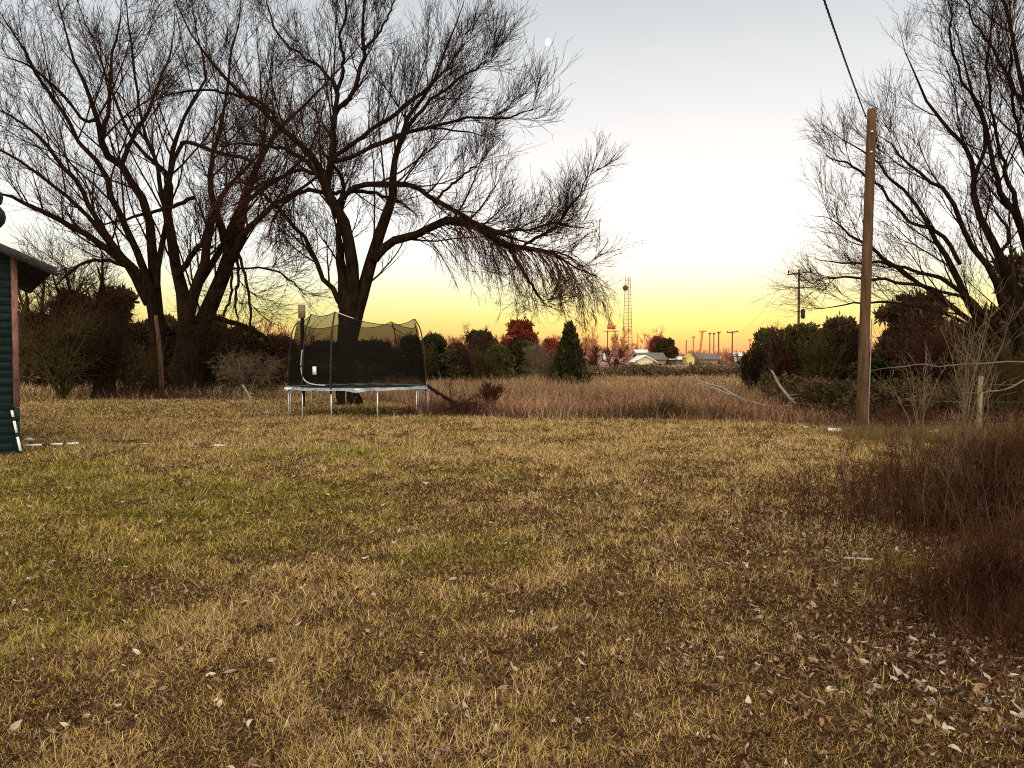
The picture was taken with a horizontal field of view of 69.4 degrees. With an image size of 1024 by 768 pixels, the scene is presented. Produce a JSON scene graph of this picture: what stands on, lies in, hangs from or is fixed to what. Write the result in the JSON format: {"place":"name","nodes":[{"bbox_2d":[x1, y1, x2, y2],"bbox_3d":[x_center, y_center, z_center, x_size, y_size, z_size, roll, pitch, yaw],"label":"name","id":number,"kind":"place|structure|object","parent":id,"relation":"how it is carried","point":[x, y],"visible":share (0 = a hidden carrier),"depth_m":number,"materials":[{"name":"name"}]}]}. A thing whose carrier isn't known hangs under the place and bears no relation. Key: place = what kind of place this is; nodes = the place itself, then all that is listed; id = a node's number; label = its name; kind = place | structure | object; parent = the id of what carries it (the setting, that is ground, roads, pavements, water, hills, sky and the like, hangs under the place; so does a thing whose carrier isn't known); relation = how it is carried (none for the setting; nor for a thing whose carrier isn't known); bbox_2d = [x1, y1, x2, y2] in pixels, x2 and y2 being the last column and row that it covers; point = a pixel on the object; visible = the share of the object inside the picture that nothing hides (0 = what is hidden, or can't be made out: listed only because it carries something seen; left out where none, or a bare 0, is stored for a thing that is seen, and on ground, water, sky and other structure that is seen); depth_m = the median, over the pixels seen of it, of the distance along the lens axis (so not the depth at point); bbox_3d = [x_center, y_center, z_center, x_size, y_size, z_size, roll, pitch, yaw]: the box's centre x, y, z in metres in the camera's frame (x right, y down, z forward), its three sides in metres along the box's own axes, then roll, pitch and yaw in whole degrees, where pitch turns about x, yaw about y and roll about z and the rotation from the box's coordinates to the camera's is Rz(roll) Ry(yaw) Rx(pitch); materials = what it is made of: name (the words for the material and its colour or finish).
{"place":"outdoors","nodes":[
{"label":"outdoors","id":0,"kind":"place"},
{"bbox_2d":[0,380,1023,767],"bbox_3d":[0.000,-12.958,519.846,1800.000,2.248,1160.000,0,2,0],"label":"ground","id":1,"kind":"structure","parent":0,"point":[340,544],"depth_m":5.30,"materials":[{"name":"plant"}]},
{"bbox_2d":[11,409,21,453],"bbox_3d":[-9.048,0.870,13.508,0.229,0.810,0.042,0,2,15],"label":"striped pole","id":2,"kind":"object","parent":1,"relation":"on","point":[16,432],"visible":1,"depth_m":13.49,"materials":[{"name":"white plastic"}]},
{"bbox_2d":[0,192,56,455],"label":"shed","id":3,"kind":"structure","parent":1,"relation":"on","point":[24,272],"depth_m":13.53,"materials":[{"name":"wood"}]},
{"bbox_2d":[18,309,46,360],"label":"cedar tree","id":4,"kind":"object","parent":1,"relation":"on","point":[22,351],"visible":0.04,"depth_m":48.89,"materials":[{"name":"green plant"}]},
{"bbox_2d":[21,442,78,446],"bbox_3d":[-9.189,1.204,14.743,0.983,0.044,0.044,-1,2,-24],"label":"striped pole","id":5,"kind":"object","parent":1,"relation":"on","point":[51,444],"visible":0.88,"depth_m":14.74,"materials":[{"name":"white plastic"}]},
{"bbox_2d":[14,238,123,384],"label":"bare shrub","id":6,"kind":"object","parent":1,"relation":"on","point":[42,315],"visible":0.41,"depth_m":44.07,"materials":[{"name":"brown plant"}]},
{"bbox_2d":[41,287,103,386],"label":"brown bush","id":7,"kind":"object","parent":1,"relation":"on","point":[67,310],"visible":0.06,"depth_m":45.91,"materials":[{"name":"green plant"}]},
{"bbox_2d":[18,289,138,399],"bbox_3d":[-20.409,-1.735,33.160,5.989,5.253,9.846,-1,2,-18],"label":"bare shrub","id":8,"kind":"object","parent":1,"relation":"on","point":[48,375],"visible":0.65,"depth_m":32.41,"materials":[{"name":"plant"}]},
{"bbox_2d":[25,221,147,384],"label":"bare shrub","id":9,"kind":"object","parent":1,"relation":"on","point":[100,279],"visible":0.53,"depth_m":45.13,"materials":[{"name":"brown plant"}]},
{"bbox_2d":[26,293,151,398],"bbox_3d":[-19.363,-1.635,34.225,4.954,5.332,6.765,-1,2,-20],"label":"bush","id":10,"kind":"object","parent":1,"relation":"on","point":[107,381],"visible":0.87,"depth_m":33.87,"materials":[{"name":"brown plant"}]},
{"bbox_2d":[0,0,215,385],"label":"bare tree","id":11,"kind":"object","parent":1,"relation":"on","point":[147,284],"visible":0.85,"depth_m":40.51,"materials":[{"name":"brown plant"}]},
{"bbox_2d":[92,283,148,363],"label":"cedar tree","id":12,"kind":"object","parent":1,"relation":"on","point":[128,293],"visible":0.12,"depth_m":48.88,"materials":[{"name":"green plant"}]},
{"bbox_2d":[90,332,180,392],"bbox_3d":[-19.090,-1.005,37.054,4.608,3.364,5.010,0,2,0],"label":"bare shrub","id":13,"kind":"object","parent":1,"relation":"on","point":[135,374],"visible":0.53,"depth_m":37.12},
{"bbox_2d":[19,354,290,388],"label":"undergrowth","id":14,"kind":"object","parent":1,"relation":"on","point":[39,380],"visible":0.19,"depth_m":44.34,"materials":[{"name":"brown plant"}]},
{"bbox_2d":[154,315,164,394],"bbox_3d":[-17.647,-1.377,36.993,0.542,4.117,0.295,0,2,8],"label":"wooden post","id":15,"kind":"object","parent":1,"relation":"on","point":[160,357],"visible":0.9,"depth_m":36.90,"materials":[{"name":"brown wood"}]},
{"bbox_2d":[143,313,176,358],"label":"brown bush","id":16,"kind":"object","parent":1,"relation":"on","point":[168,319],"visible":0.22,"depth_m":50.88,"materials":[{"name":"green plant"}]},
{"bbox_2d":[22,385,314,400],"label":"weed thicket","id":17,"kind":"object","parent":1,"relation":"on","point":[170,393],"visible":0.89,"depth_m":33.37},
{"bbox_2d":[149,328,246,389],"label":"bare shrub","id":18,"kind":"object","parent":1,"relation":"on","point":[211,349],"visible":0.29,"depth_m":43.80,"materials":[{"name":"brown plant"}]},
{"bbox_2d":[170,320,227,361],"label":"brown bush","id":19,"kind":"object","parent":1,"relation":"on","point":[221,327],"visible":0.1,"depth_m":49.13,"materials":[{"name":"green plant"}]},
{"bbox_2d":[161,375,239,401],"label":"fallen branch","id":20,"kind":"object","parent":1,"relation":"on","point":[224,399],"visible":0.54,"depth_m":32.55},
{"bbox_2d":[20,371,383,399],"bbox_3d":[-18.000,-0.068,36.656,27.453,1.420,10.725,0,2,0],"label":"weed thicket","id":21,"kind":"object","parent":1,"relation":"on","point":[156,385],"visible":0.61,"depth_m":37.07,"materials":[{"name":"plant"}]},
{"bbox_2d":[41,0,406,391],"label":"bare tree","id":22,"kind":"object","parent":1,"relation":"on","point":[193,331],"visible":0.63,"depth_m":39.17,"materials":[{"name":"brown plant"}]},
{"bbox_2d":[211,321,261,386],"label":"brown bush","id":23,"kind":"object","parent":1,"relation":"on","point":[249,341],"visible":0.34,"depth_m":46.85,"materials":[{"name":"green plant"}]},
{"bbox_2d":[203,344,289,392],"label":"bare shrub","id":24,"kind":"object","parent":1,"relation":"on","point":[239,375],"visible":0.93,"depth_m":37.89,"materials":[{"name":"plant"}]},
{"bbox_2d":[242,385,253,404],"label":"fallen branch","id":25,"kind":"object","parent":1,"relation":"on","point":[251,400],"visible":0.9,"depth_m":28.99,"materials":[{"name":"wood"}]},
{"bbox_2d":[247,332,292,385],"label":"brown bush","id":26,"kind":"object","parent":1,"relation":"on","point":[276,338],"visible":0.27,"depth_m":46.15,"materials":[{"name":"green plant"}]},
{"bbox_2d":[259,318,290,335],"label":"bare tree","id":27,"kind":"object","parent":1,"relation":"on","point":[274,333],"visible":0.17,"depth_m":120.86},
{"bbox_2d":[298,305,304,405],"bbox_3d":[-7.916,-1.057,27.951,0.250,3.862,0.180,0,2,0],"label":"square post","id":28,"kind":"object","parent":1,"relation":"on","point":[301,312],"visible":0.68,"depth_m":27.82,"materials":[{"name":"brown"}]},
{"bbox_2d":[284,311,428,417],"bbox_3d":[-5.044,-0.621,24.292,4.660,3.274,4.660,0,2,0],"label":"trampoline","id":29,"kind":"object","parent":1,"relation":"on","point":[335,351],"visible":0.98,"depth_m":22.46,"materials":[{"name":"black fabric"}]},
{"bbox_2d":[127,0,648,404],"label":"bare tree","id":30,"kind":"object","parent":1,"relation":"on","point":[351,295],"visible":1,"depth_m":28.08,"materials":[{"name":"brown plant"}]},
{"bbox_2d":[421,345,438,379],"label":"bare shrub","id":31,"kind":"object","parent":1,"relation":"on","point":[428,359],"visible":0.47,"depth_m":51.68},
{"bbox_2d":[420,332,448,381],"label":"evergreen bush","id":32,"kind":"object","parent":1,"relation":"on","point":[437,342],"visible":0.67,"depth_m":57.35,"materials":[{"name":"green plant"}]},
{"bbox_2d":[293,395,620,418],"bbox_3d":[-1.157,0.647,23.529,11.334,0.859,4.145,0,2,0],"label":"weed thicket","id":33,"kind":"object","parent":1,"relation":"on","point":[460,410],"visible":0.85,"depth_m":23.11,"materials":[{"name":"plant"}]},
{"bbox_2d":[438,342,476,381],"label":"evergreen bush","id":34,"kind":"object","parent":1,"relation":"on","point":[453,364],"visible":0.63,"depth_m":56.42,"materials":[{"name":"green plant"}]},
{"bbox_2d":[426,384,488,414],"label":"fallen branch","id":35,"kind":"object","parent":1,"relation":"on","point":[437,392],"visible":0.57,"depth_m":23.89,"materials":[{"name":"wood"}]},
{"bbox_2d":[432,379,483,415],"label":"fallen branch","id":36,"kind":"object","parent":1,"relation":"on","point":[448,408],"visible":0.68,"depth_m":23.01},
{"bbox_2d":[450,329,491,379],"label":"bare shrub","id":37,"kind":"object","parent":1,"relation":"on","point":[466,356],"visible":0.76,"depth_m":55.82,"materials":[{"name":"brown plant"}]},
{"bbox_2d":[462,322,491,345],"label":"bare tree","id":38,"kind":"object","parent":1,"relation":"on","point":[467,328],"visible":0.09,"depth_m":115.50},
{"bbox_2d":[465,328,497,380],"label":"evergreen bush","id":39,"kind":"object","parent":1,"relation":"on","point":[492,340],"visible":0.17,"depth_m":59.22,"materials":[{"name":"green plant"}]},
{"bbox_2d":[462,342,511,382],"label":"bare shrub","id":40,"kind":"object","parent":1,"relation":"on","point":[479,363],"visible":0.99,"depth_m":49.43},
{"bbox_2d":[473,378,511,403],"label":"bare shrub","id":41,"kind":"object","parent":1,"relation":"on","point":[489,389],"visible":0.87,"depth_m":25.83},
{"bbox_2d":[475,344,516,381],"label":"evergreen bush","id":42,"kind":"object","parent":1,"relation":"on","point":[505,371],"visible":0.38,"depth_m":53.48,"materials":[{"name":"green plant"}]},
{"bbox_2d":[258,327,744,363],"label":"woods","id":43,"kind":"object","parent":1,"relation":"on","point":[722,355],"visible":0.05,"depth_m":195.10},
{"bbox_2d":[0,370,1023,767],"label":"fallen leaves","id":44,"kind":"object","parent":1,"relation":"on","point":[918,685],"depth_m":4.46,"materials":[{"name":"plant"}]},
{"bbox_2d":[0,445,1023,767],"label":"thatch","id":45,"kind":"object","parent":1,"relation":"on","point":[584,727],"visible":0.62,"depth_m":4.29,"materials":[{"name":"plant"}]},
{"bbox_2d":[498,334,528,378],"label":"bare shrub","id":46,"kind":"object","parent":1,"relation":"on","point":[510,348],"visible":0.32,"depth_m":57.69,"materials":[{"name":"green plant"}]},
{"bbox_2d":[498,316,538,346],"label":"red leaf tree","id":47,"kind":"object","parent":1,"relation":"on","point":[527,332],"visible":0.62,"depth_m":74.18,"materials":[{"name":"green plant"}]},
{"bbox_2d":[510,339,539,377],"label":"evergreen bush","id":48,"kind":"object","parent":1,"relation":"on","point":[518,370],"visible":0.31,"depth_m":65.00,"materials":[{"name":"green plant"}]},
{"bbox_2d":[520,338,546,377],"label":"bare shrub","id":49,"kind":"object","parent":1,"relation":"on","point":[534,348],"visible":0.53,"depth_m":61.61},
{"bbox_2d":[523,343,556,383],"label":"bare shrub","id":50,"kind":"object","parent":1,"relation":"on","point":[547,369],"visible":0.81,"depth_m":46.70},
{"bbox_2d":[540,336,558,364],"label":"red leaf tree","id":51,"kind":"object","parent":1,"relation":"on","point":[553,342],"visible":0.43,"depth_m":108.86,"materials":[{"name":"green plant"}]},
{"bbox_2d":[548,319,592,388],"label":"cedar tree","id":52,"kind":"object","parent":1,"relation":"on","point":[570,360],"visible":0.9,"depth_m":45.41,"materials":[{"name":"green plant"}]},
{"bbox_2d":[383,393,805,422],"bbox_3d":[4.079,0.682,22.436,16.059,0.866,4.424,0,2,0],"label":"weed thicket","id":53,"kind":"object","parent":1,"relation":"on","point":[665,406],"visible":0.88,"depth_m":22.29,"materials":[{"name":"plant"}]},
{"bbox_2d":[584,345,604,367],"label":"bare tree","id":54,"kind":"object","parent":1,"relation":"on","point":[593,358],"visible":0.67,"depth_m":128.82,"materials":[{"name":"brown plant"}]},
{"bbox_2d":[604,323,618,347],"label":"sign tower","id":55,"kind":"structure","parent":1,"relation":"on","point":[610,327],"depth_m":239.30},
{"bbox_2d":[599,345,630,366],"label":"bare tree","id":56,"kind":"object","parent":1,"relation":"on","point":[621,352],"visible":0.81,"depth_m":131.47,"materials":[{"name":"brown plant"}]},
{"bbox_2d":[611,326,630,353],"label":"bare tree","id":57,"kind":"object","parent":1,"relation":"on","point":[624,332],"visible":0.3,"depth_m":239.75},
{"bbox_2d":[622,276,632,350],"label":"lattice tower","id":58,"kind":"structure","parent":1,"relation":"on","point":[626,287],"depth_m":399.08,"materials":[{"name":"metal"}]},
{"bbox_2d":[529,360,743,378],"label":"undergrowth","id":59,"kind":"object","parent":1,"relation":"on","point":[652,369],"visible":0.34,"depth_m":70.65,"materials":[{"name":"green plant"}]},
{"bbox_2d":[629,355,657,364],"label":"house","id":60,"kind":"structure","parent":1,"relation":"on","point":[642,359],"depth_m":145.94,"materials":[{"name":"grey"}]},
{"bbox_2d":[648,334,663,352],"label":"round tree","id":61,"kind":"object","parent":1,"relation":"on","point":[652,341],"visible":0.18,"depth_m":184.04,"materials":[{"name":"red plant"}]},
{"bbox_2d":[651,336,679,363],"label":"round tree","id":62,"kind":"object","parent":1,"relation":"on","point":[667,348],"visible":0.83,"depth_m":170.46,"materials":[{"name":"green plant"}]},
{"bbox_2d":[667,357,681,364],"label":"house","id":63,"kind":"structure","parent":1,"relation":"on","point":[678,361],"depth_m":169.93,"materials":[{"name":"grey"}]},
{"bbox_2d":[682,354,694,364],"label":"yellow hut","id":64,"kind":"object","parent":1,"relation":"on","point":[688,358],"visible":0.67,"depth_m":164.92,"materials":[{"name":"paint"}]},
{"bbox_2d":[666,355,740,364],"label":"scrub","id":65,"kind":"object","parent":1,"relation":"on","point":[719,361],"visible":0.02,"depth_m":167.48,"materials":[{"name":"brown plant"}]},
{"bbox_2d":[724,339,767,391],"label":"bare shrub","id":66,"kind":"object","parent":1,"relation":"on","point":[755,372],"visible":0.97,"depth_m":37.86,"materials":[{"name":"brown plant"}]},
{"bbox_2d":[694,379,801,409],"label":"fallen branch","id":67,"kind":"object","parent":1,"relation":"on","point":[726,390],"visible":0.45,"depth_m":26.10,"materials":[{"name":"wood"}]},
{"bbox_2d":[740,327,774,390],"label":"evergreen bush","id":68,"kind":"object","parent":1,"relation":"on","point":[759,334],"visible":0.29,"depth_m":39.47,"materials":[{"name":"green plant"}]},
{"bbox_2d":[757,321,819,392],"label":"evergreen bush","id":69,"kind":"object","parent":1,"relation":"on","point":[789,328],"visible":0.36,"depth_m":34.35,"materials":[{"name":"green plant"}]},
{"bbox_2d":[762,321,814,393],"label":"bare shrub","id":70,"kind":"object","parent":1,"relation":"on","point":[779,366],"visible":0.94,"depth_m":33.77,"materials":[{"name":"brown plant"}]},
{"bbox_2d":[788,270,809,323],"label":"power pole","id":71,"kind":"object","parent":1,"relation":"on","point":[802,315],"visible":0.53,"depth_m":69.67,"materials":[{"name":"brown wood"}]},
{"bbox_2d":[615,399,1023,433],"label":"weed thicket","id":72,"kind":"object","parent":1,"relation":"on","point":[904,418],"visible":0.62,"depth_m":18.17,"materials":[{"name":"plant"}]},
{"bbox_2d":[793,319,852,380],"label":"bare shrub","id":73,"kind":"object","parent":1,"relation":"on","point":[821,367],"visible":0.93,"depth_m":30.88,"materials":[{"name":"plant"}]},
{"bbox_2d":[803,310,858,381],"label":"brown bush","id":74,"kind":"object","parent":1,"relation":"on","point":[840,320],"visible":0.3,"depth_m":32.41,"materials":[{"name":"green plant"}]},
{"bbox_2d":[641,373,1023,564],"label":"weed thicket","id":75,"kind":"object","parent":1,"relation":"on","point":[1008,461],"visible":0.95,"depth_m":7.20,"materials":[{"name":"plant"}]},
{"bbox_2d":[672,530,1023,637],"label":"weed grass","id":76,"kind":"structure","parent":1,"relation":"on","point":[849,563],"depth_m":5.87,"materials":[{"name":"plant"}]},
{"bbox_2d":[827,320,875,380],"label":"bare shrub","id":77,"kind":"object","parent":1,"relation":"on","point":[844,374],"visible":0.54,"depth_m":30.80,"materials":[{"name":"plant"}]},
{"bbox_2d":[855,108,876,430],"bbox_3d":[8.264,-2.464,17.274,0.449,7.844,0.254,-1,2,-25],"label":"utility pole","id":78,"kind":"object","parent":1,"relation":"on","point":[863,373],"visible":0.88,"depth_m":17.20,"materials":[{"name":"brown wood"}]},
{"bbox_2d":[823,0,866,117],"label":"service cable","id":79,"kind":"object","parent":78,"relation":"attached to","point":[834,30],"visible":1,"depth_m":12.02,"materials":[{"name":"black plastic"}]},
{"bbox_2d":[719,416,1023,466],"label":"weed thicket","id":80,"kind":"object","parent":1,"relation":"on","point":[906,443],"visible":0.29,"depth_m":12.96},
{"bbox_2d":[845,357,909,408],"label":"evergreen bush","id":81,"kind":"object","parent":1,"relation":"on","point":[878,363],"visible":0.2,"depth_m":25.54,"materials":[{"name":"green plant"}]},
{"bbox_2d":[749,0,1023,389],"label":"bare tree","id":82,"kind":"object","parent":1,"relation":"on","point":[1012,290],"visible":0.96,"depth_m":19.81,"materials":[{"name":"brown plant"}]},
{"bbox_2d":[960,379,1023,394],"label":"bare branch","id":83,"kind":"object","parent":82,"relation":"attached to","point":[1021,381],"visible":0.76,"depth_m":16.83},
{"bbox_2d":[856,297,925,381],"bbox_3d":[15.214,-1.181,29.948,2.698,4.727,2.712,1,2,38],"label":"cedar tree","id":84,"kind":"object","parent":1,"relation":"on","point":[883,315],"visible":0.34,"depth_m":29.47,"materials":[{"name":"green plant"}]},
{"bbox_2d":[758,407,1023,546],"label":"weed stalks","id":85,"kind":"object","parent":1,"relation":"on","point":[954,444],"visible":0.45,"depth_m":7.14,"materials":[{"name":"plant"}]},
{"bbox_2d":[759,370,1023,422],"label":"undergrowth","id":86,"kind":"object","parent":1,"relation":"on","point":[822,391],"visible":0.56,"depth_m":21.01,"materials":[{"name":"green plant"}]},
{"bbox_2d":[776,480,1023,670],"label":"weed thicket","id":87,"kind":"object","parent":1,"relation":"on","point":[995,591],"visible":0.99,"depth_m":4.61,"materials":[{"name":"plant"}]},
{"bbox_2d":[873,341,947,442],"bbox_3d":[8.607,0.175,15.670,1.204,2.200,1.330,-1,2,-32],"label":"sapling","id":88,"kind":"object","parent":1,"relation":"on","point":[924,405],"visible":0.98,"depth_m":15.67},
{"bbox_2d":[870,297,980,407],"bbox_3d":[13.328,-0.912,24.037,3.691,3.937,3.000,0,2,0],"label":"bare shrub","id":89,"kind":"object","parent":1,"relation":"on","point":[937,349],"visible":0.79,"depth_m":23.76,"materials":[{"name":"brown plant"}]},
{"bbox_2d":[895,285,958,370],"bbox_3d":[17.518,-1.450,31.092,3.871,5.301,3.722,0,2,-6],"label":"cedar tree","id":90,"kind":"object","parent":1,"relation":"on","point":[935,304],"visible":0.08,"depth_m":30.03,"materials":[{"name":"green plant"}]},
{"bbox_2d":[896,376,1005,432],"bbox_3d":[11.616,0.665,16.078,6.017,1.702,0.895,1,2,22],"label":"wire fence","id":91,"kind":"object","parent":1,"relation":"on","point":[980,402],"visible":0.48,"depth_m":16.18,"materials":[{"name":"brown wood"}]},
{"bbox_2d":[910,321,999,380],"bbox_3d":[16.835,-0.649,27.046,3.971,3.623,3.474,2,2,43],"label":"brown bush","id":92,"kind":"object","parent":1,"relation":"on","point":[972,333],"visible":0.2,"depth_m":26.34,"materials":[{"name":"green plant"}]},
{"bbox_2d":[937,262,1023,455],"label":"sapling","id":93,"kind":"object","parent":1,"relation":"on","point":[965,404],"visible":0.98,"depth_m":13.05,"materials":[{"name":"plant"}]},
{"bbox_2d":[944,328,1023,422],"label":"bare shrub","id":94,"kind":"object","parent":1,"relation":"on","point":[1000,399],"visible":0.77,"depth_m":18.93,"materials":[{"name":"plant"}]},
{"bbox_2d":[872,351,1023,370],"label":"bare branch","id":95,"kind":"object","parent":94,"relation":"attached to","point":[949,365],"visible":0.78,"depth_m":18.19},
{"bbox_2d":[972,246,1023,327],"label":"cedar tree","id":96,"kind":"object","parent":1,"relation":"on","point":[1017,266],"visible":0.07,"depth_m":28.43,"materials":[{"name":"green plant"}]},
{"bbox_2d":[972,325,1023,417],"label":"brown bush","id":97,"kind":"object","parent":1,"relation":"on","point":[1016,347],"visible":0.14,"depth_m":21.77,"materials":[{"name":"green plant"}]},
{"bbox_2d":[0,0,1023,356],"label":"sky","id":98,"kind":"structure","parent":0,"point":[705,97],"materials":[{"name":"white"}]},
{"bbox_2d":[20,370,1023,430],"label":"field grass","id":99,"kind":"structure","parent":0,"point":[739,386],"depth_m":29.82,"materials":[{"name":"plant"}]},
{"bbox_2d":[697,383,751,402],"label":"fallen branch","id":100,"kind":"object","parent":99,"relation":"on","point":[736,396],"visible":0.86,"depth_m":24.89,"materials":[{"name":"wood"}]},
{"bbox_2d":[583,353,634,368],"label":"house","id":101,"kind":"structure","parent":0,"point":[605,363],"depth_m":152.58,"materials":[{"name":"grey"}]},
{"bbox_2d":[633,353,667,365],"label":"house","id":102,"kind":"structure","parent":0,"point":[660,358],"depth_m":161.52,"materials":[{"name":"grey"}]},
{"bbox_2d":[692,353,719,364],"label":"house","id":103,"kind":"structure","parent":0,"point":[712,357],"depth_m":168.60,"materials":[{"name":"grey"}]},
{"bbox_2d":[817,417,1023,451],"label":"weed grass","id":104,"kind":"structure","parent":0,"point":[851,433],"depth_m":16.18,"materials":[{"name":"plant"}]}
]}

